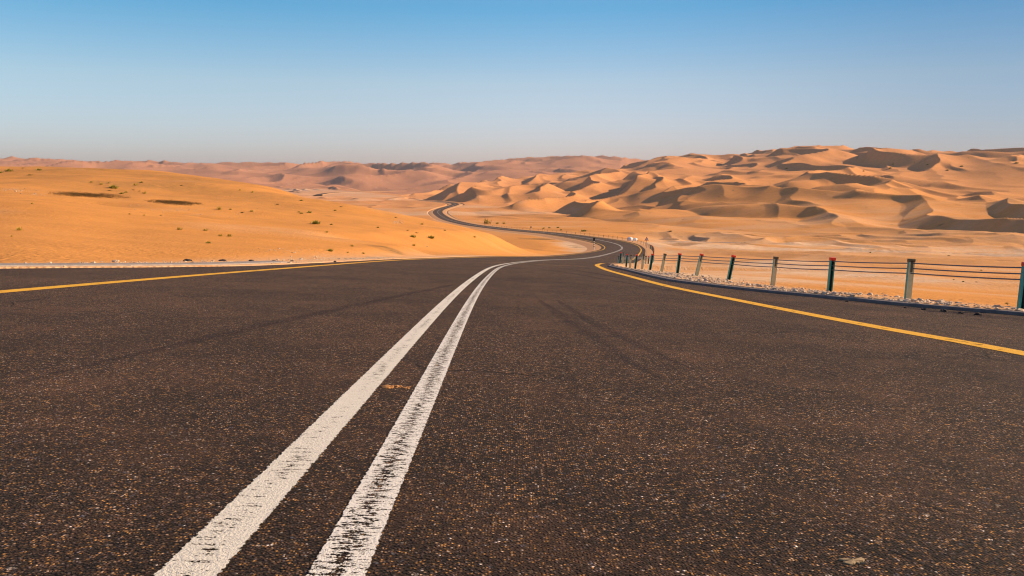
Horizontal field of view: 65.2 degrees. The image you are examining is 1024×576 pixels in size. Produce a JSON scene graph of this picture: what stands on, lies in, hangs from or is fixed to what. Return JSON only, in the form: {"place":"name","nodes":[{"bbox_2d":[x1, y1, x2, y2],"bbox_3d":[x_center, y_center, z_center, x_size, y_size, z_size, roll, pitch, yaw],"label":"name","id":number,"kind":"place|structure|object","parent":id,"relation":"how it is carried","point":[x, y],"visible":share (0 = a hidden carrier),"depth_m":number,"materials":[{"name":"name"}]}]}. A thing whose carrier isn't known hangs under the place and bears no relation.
{"place":"outdoors","nodes":[
{"label":"outdoors","id":0,"kind":"place"},
{"bbox_2d":[0,200,1023,575],"bbox_3d":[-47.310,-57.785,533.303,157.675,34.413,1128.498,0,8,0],"label":"road","id":1,"kind":"structure","parent":0,"point":[582,414],"depth_m":2.76,"materials":[{"name":"black asphalt"}]},
{"bbox_2d":[0,231,604,292],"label":"edge marking","id":2,"kind":"structure","parent":1,"relation":"on","point":[37,288],"depth_m":11.01,"materials":[{"name":"yellow paint"}]},
{"bbox_2d":[154,212,621,575],"bbox_3d":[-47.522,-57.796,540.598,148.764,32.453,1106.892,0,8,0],"label":"marking","id":3,"kind":"structure","parent":1,"relation":"on","point":[356,394],"depth_m":1.99,"materials":[{"name":"white paint"}]},
{"bbox_2d":[382,384,410,388],"bbox_3d":[-0.487,0.413,3.360,0.127,0.018,0.103,0,8,0],"label":"sand pile","id":4,"kind":"object","parent":1,"relation":"on","point":[391,386],"visible":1,"depth_m":3.35,"materials":[{"name":"sand"}]},
{"bbox_2d":[306,206,619,575],"bbox_3d":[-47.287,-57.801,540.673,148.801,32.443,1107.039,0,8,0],"label":"marking","id":5,"kind":"structure","parent":1,"relation":"on","point":[385,504],"depth_m":2.06,"materials":[{"name":"white paint"}]},
{"bbox_2d":[595,263,1023,354],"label":"edge marking","id":6,"kind":"object","parent":1,"relation":"on","point":[1008,350],"visible":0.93,"depth_m":7.82,"materials":[{"name":"yellow paint"}]},
{"bbox_2d":[608,265,1023,315],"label":"kerb","id":7,"kind":"structure","parent":1,"relation":"on","point":[1009,312],"depth_m":12.20,"materials":[{"name":"concrete"}]},
{"bbox_2d":[838,557,865,564],"bbox_3d":[0.680,0.544,1.594,0.053,0.006,0.024,-1,8,-7],"label":"chip","id":8,"kind":"object","parent":1,"relation":"on","point":[860,560],"visible":1,"depth_m":1.59,"materials":[{"name":"beige stone"}]},
{"bbox_2d":[0,145,1023,311],"bbox_3d":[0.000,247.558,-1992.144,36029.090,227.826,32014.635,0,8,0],"label":"desert ground","id":9,"kind":"structure","parent":0,"point":[818,203],"depth_m":362.84,"materials":[{"name":"orange sand"}]},
{"bbox_2d":[48,190,128,198],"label":"scrub","id":10,"kind":"object","parent":9,"relation":"on","point":[71,193],"visible":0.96,"depth_m":75.30,"materials":[{"name":"brown plant"}]},
{"bbox_2d":[0,261,286,266],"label":"curb","id":11,"kind":"object","parent":9,"relation":"on","point":[118,264],"visible":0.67,"depth_m":15.16,"materials":[{"name":"concrete"}]},
{"bbox_2d":[143,199,201,205],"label":"scrub","id":12,"kind":"object","parent":9,"relation":"on","point":[166,202],"visible":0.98,"depth_m":74.64,"materials":[{"name":"brown plant"}]},
{"bbox_2d":[17,255,394,266],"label":"gravel","id":13,"kind":"structure","parent":9,"relation":"on","point":[366,258],"depth_m":20.87,"materials":[{"name":"grey gravel"}]},
{"bbox_2d":[0,188,438,260],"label":"shrubs","id":14,"kind":"object","parent":9,"relation":"on","point":[229,217],"visible":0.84,"depth_m":63.52,"materials":[{"name":"green plant"}]},
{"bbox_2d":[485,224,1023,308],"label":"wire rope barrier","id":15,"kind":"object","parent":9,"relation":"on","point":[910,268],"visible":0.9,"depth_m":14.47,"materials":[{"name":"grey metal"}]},
{"bbox_2d":[615,265,1023,311],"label":"gravel","id":16,"kind":"structure","parent":9,"relation":"on","point":[940,301],"depth_m":13.93,"materials":[{"name":"grey gravel"}]},
{"bbox_2d":[0,0,1023,164],"label":"sky","id":17,"kind":"structure","parent":0,"point":[451,82],"materials":[{"name":"blue"}]},
{"bbox_2d":[426,201,600,255],"bbox_3d":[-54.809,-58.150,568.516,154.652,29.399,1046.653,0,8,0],"label":"shoulder","id":18,"kind":"object","parent":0,"point":[589,246],"visible":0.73,"depth_m":287.75},
{"bbox_2d":[442,202,668,262],"bbox_3d":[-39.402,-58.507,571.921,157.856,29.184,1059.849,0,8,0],"label":"shoulder","id":19,"kind":"object","parent":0,"point":[658,253],"visible":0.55,"depth_m":175.30}
]}

